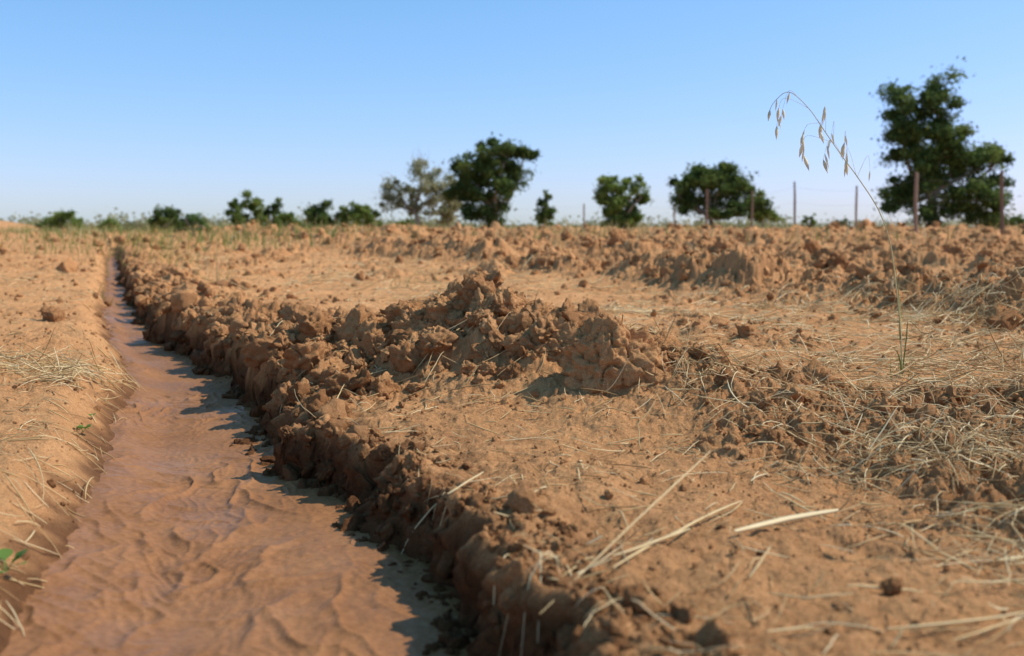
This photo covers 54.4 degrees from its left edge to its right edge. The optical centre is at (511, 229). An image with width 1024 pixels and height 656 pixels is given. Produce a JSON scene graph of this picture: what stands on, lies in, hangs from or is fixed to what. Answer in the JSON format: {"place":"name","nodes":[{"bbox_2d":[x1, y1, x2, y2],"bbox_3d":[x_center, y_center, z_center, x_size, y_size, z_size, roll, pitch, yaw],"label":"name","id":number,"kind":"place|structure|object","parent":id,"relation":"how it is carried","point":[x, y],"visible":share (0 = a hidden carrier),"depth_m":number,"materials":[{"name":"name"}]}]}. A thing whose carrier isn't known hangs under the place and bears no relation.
{"place":"outdoors","nodes":[
{"label":"outdoors","id":0,"kind":"place"},
{"bbox_2d":[0,221,1023,655],"bbox_3d":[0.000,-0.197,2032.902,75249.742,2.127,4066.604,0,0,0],"label":"ground","id":1,"kind":"structure","parent":0,"point":[474,579],"depth_m":2.85,"materials":[{"name":"soil"}]},
{"bbox_2d":[0,548,27,572],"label":"green seedling","id":2,"kind":"object","parent":1,"relation":"on","point":[5,553],"visible":1,"depth_m":1.99,"materials":[{"name":"green plant"}]},
{"bbox_2d":[35,219,64,231],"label":"shrub","id":3,"kind":"object","parent":1,"relation":"on","point":[38,225],"visible":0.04,"depth_m":71.90,"materials":[{"name":"green plant"}]},
{"bbox_2d":[41,208,84,231],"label":"shrub","id":4,"kind":"object","parent":1,"relation":"on","point":[61,216],"visible":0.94,"depth_m":69.71,"materials":[{"name":"green plant"}]},
{"bbox_2d":[76,424,91,431],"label":"green seedling","id":5,"kind":"object","parent":1,"relation":"on","point":[81,426],"visible":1,"depth_m":3.24,"materials":[{"name":"green plant"}]},
{"bbox_2d":[96,216,119,230],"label":"shrub","id":6,"kind":"object","parent":1,"relation":"on","point":[104,223],"visible":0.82,"depth_m":69.94,"materials":[{"name":"green plant"}]},
{"bbox_2d":[123,221,148,230],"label":"shrub","id":7,"kind":"object","parent":1,"relation":"on","point":[137,224],"visible":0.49,"depth_m":65.91,"materials":[{"name":"green plant"}]},
{"bbox_2d":[146,216,172,229],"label":"shrub","id":8,"kind":"object","parent":1,"relation":"on","point":[163,224],"visible":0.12,"depth_m":61.79,"materials":[{"name":"green plant"}]},
{"bbox_2d":[147,204,182,230],"bbox_3d":[-20.641,-0.658,59.900,2.568,1.737,1.538,0,0,0],"label":"shrub","id":9,"kind":"object","parent":1,"relation":"on","point":[167,212],"visible":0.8,"depth_m":59.80,"materials":[{"name":"green plant"}]},
{"bbox_2d":[173,212,211,236],"bbox_3d":[-9.610,-0.140,29.994,1.119,0.812,0.754,0,0,13],"label":"shrub","id":10,"kind":"object","parent":1,"relation":"on","point":[189,220],"visible":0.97,"depth_m":29.96,"materials":[{"name":"green plant"}]},
{"bbox_2d":[192,216,213,226],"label":"shrub","id":11,"kind":"object","parent":1,"relation":"on","point":[207,221],"visible":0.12,"depth_m":59.98,"materials":[{"name":"green plant"}]},
{"bbox_2d":[0,256,476,655],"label":"irrigation channel mud","id":12,"kind":"structure","parent":1,"relation":"on","point":[194,534],"depth_m":2.24,"materials":[{"name":"brown soil"}]},
{"bbox_2d":[222,188,269,225],"bbox_3d":[-14.633,-1.003,54.982,2.546,2.486,1.763,0,0,-27],"label":"shrub","id":13,"kind":"object","parent":1,"relation":"on","point":[254,204],"visible":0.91,"depth_m":54.81,"materials":[{"name":"green plant"}]},
{"bbox_2d":[259,197,283,225],"bbox_3d":[-13.644,-0.805,56.028,1.912,2.043,1.249,0,0,0],"label":"shrub","id":14,"kind":"object","parent":1,"relation":"on","point":[274,207],"visible":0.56,"depth_m":55.79,"materials":[{"name":"green plant"}]},
{"bbox_2d":[272,211,301,227],"bbox_3d":[-12.269,-0.428,54.043,1.794,1.254,1.300,0,0,0],"label":"shrub","id":15,"kind":"object","parent":1,"relation":"on","point":[285,217],"visible":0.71,"depth_m":53.81,"materials":[{"name":"green plant"}]},
{"bbox_2d":[300,198,340,227],"bbox_3d":[-10.557,-0.786,54.994,2.047,1.840,1.738,0,0,35],"label":"shrub","id":16,"kind":"object","parent":1,"relation":"on","point":[319,212],"visible":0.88,"depth_m":54.77,"materials":[{"name":"green plant"}]},
{"bbox_2d":[206,216,504,287],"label":"dry stalks","id":17,"kind":"object","parent":1,"relation":"on","point":[313,252],"visible":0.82,"depth_m":10.80,"materials":[{"name":"beige plant"}]},
{"bbox_2d":[334,200,379,226],"bbox_3d":[-8.568,-0.705,54.944,2.087,1.854,1.910,0,0,-33],"label":"shrub","id":18,"kind":"object","parent":1,"relation":"on","point":[358,211],"visible":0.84,"depth_m":54.79,"materials":[{"name":"green plant"}]},
{"bbox_2d":[361,207,384,226],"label":"shrub","id":19,"kind":"object","parent":1,"relation":"on","point":[375,213],"visible":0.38,"depth_m":55.82,"materials":[{"name":"green plant"}]},
{"bbox_2d":[394,219,410,224],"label":"shrub","id":20,"kind":"object","parent":1,"relation":"on","point":[400,222],"visible":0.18,"depth_m":57.88,"materials":[{"name":"green plant"}]},
{"bbox_2d":[366,149,461,225],"bbox_3d":[-4.827,-2.128,51.829,5.152,4.631,3.232,0,0,-20],"label":"sparse tree","id":21,"kind":"object","parent":1,"relation":"on","point":[435,188],"visible":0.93,"depth_m":51.85,"materials":[{"name":"green plant"}]},
{"bbox_2d":[405,215,423,224],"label":"shrub","id":22,"kind":"object","parent":1,"relation":"on","point":[414,221],"visible":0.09,"depth_m":59.82,"materials":[{"name":"green plant"}]},
{"bbox_2d":[434,195,462,227],"bbox_3d":[-3.280,-1.218,54.087,2.282,2.903,2.014,0,0,-41],"label":"sparse tree","id":23,"kind":"object","parent":1,"relation":"on","point":[445,214],"visible":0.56,"depth_m":53.62,"materials":[{"name":"green plant"}]},
{"bbox_2d":[441,132,540,227],"bbox_3d":[-1.068,-2.336,49.992,5.263,5.163,3.234,0,0,0],"label":"acacia tree","id":24,"kind":"object","parent":1,"relation":"on","point":[479,172],"visible":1,"depth_m":49.53,"materials":[{"name":"green plant"}]},
{"bbox_2d":[0,202,1017,229],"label":"distant bushes","id":25,"kind":"object","parent":1,"relation":"on","point":[429,222],"visible":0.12,"depth_m":179.25,"materials":[{"name":"green plant"}]},
{"bbox_2d":[0,219,1023,655],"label":"soil clods","id":26,"kind":"object","parent":1,"relation":"on","point":[596,353],"visible":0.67,"depth_m":3.57,"materials":[{"name":"brown soil"}]},
{"bbox_2d":[0,227,1023,655],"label":"dry straw","id":27,"kind":"object","parent":1,"relation":"on","point":[66,367],"visible":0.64,"depth_m":3.20,"materials":[{"name":"beige plant"}]},
{"bbox_2d":[534,189,556,226],"bbox_3d":[1.611,-0.880,49.983,1.218,2.275,1.084,0,0,-41],"label":"young tree","id":28,"kind":"object","parent":1,"relation":"on","point":[545,215],"visible":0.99,"depth_m":49.85,"materials":[{"name":"green plant"}]},
{"bbox_2d":[592,172,654,228],"bbox_3d":[5.467,-1.238,48.141,2.992,3.016,2.117,0,0,-24],"label":"round tree","id":29,"kind":"object","parent":1,"relation":"on","point":[620,206],"visible":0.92,"depth_m":47.74,"materials":[{"name":"green plant"}]},
{"bbox_2d":[666,158,779,225],"bbox_3d":[10.585,-1.624,50.046,5.827,3.875,3.486,0,0,0],"label":"spreading tree","id":30,"kind":"object","parent":1,"relation":"on","point":[728,182],"visible":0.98,"depth_m":49.57,"materials":[{"name":"green plant"}]},
{"bbox_2d":[743,207,785,227],"bbox_3d":[13.164,-0.832,51.904,1.895,2.024,1.811,0,0,36],"label":"shrub","id":31,"kind":"object","parent":1,"relation":"on","point":[772,217],"visible":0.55,"depth_m":51.73,"materials":[{"name":"green plant"}]},
{"bbox_2d":[567,170,1003,232],"bbox_3d":[9.704,-0.644,46.337,10.547,2.111,40.717,0,0,-18],"label":"wire fence","id":32,"kind":"object","parent":1,"relation":"on","point":[915,200],"visible":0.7,"depth_m":26.34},
{"bbox_2d":[800,213,817,227],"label":"shrub","id":33,"kind":"object","parent":1,"relation":"on","point":[810,224],"visible":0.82,"depth_m":59.91,"materials":[{"name":"green plant"}]},
{"bbox_2d":[833,218,850,226],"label":"shrub","id":34,"kind":"object","parent":1,"relation":"on","point":[845,220],"visible":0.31,"depth_m":59.90,"materials":[{"name":"green plant"}]},
{"bbox_2d":[768,90,923,376],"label":"wild oat grass","id":35,"kind":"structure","parent":1,"relation":"on","point":[842,153],"depth_m":4.05,"materials":[{"name":"beige plant"}]},
{"bbox_2d":[869,56,1016,228],"bbox_3d":[19.648,-3.758,44.967,6.826,8.080,4.013,0,0,0],"label":"acacia tree","id":36,"kind":"object","parent":1,"relation":"on","point":[946,150],"visible":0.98,"depth_m":44.44,"materials":[{"name":"green plant"}]},
{"bbox_2d":[1004,211,1023,225],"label":"shrub","id":37,"kind":"object","parent":1,"relation":"on","point":[1019,219],"visible":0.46,"depth_m":59.80,"materials":[{"name":"green plant"}]},
{"bbox_2d":[0,213,1023,378],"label":"dry grass","id":38,"kind":"structure","parent":0,"point":[168,231],"depth_m":24.57,"materials":[{"name":"beige plant"}]},
{"bbox_2d":[0,0,1023,227],"label":"sky","id":39,"kind":"structure","parent":0,"point":[128,106],"materials":[{"name":"blue"}]}
]}

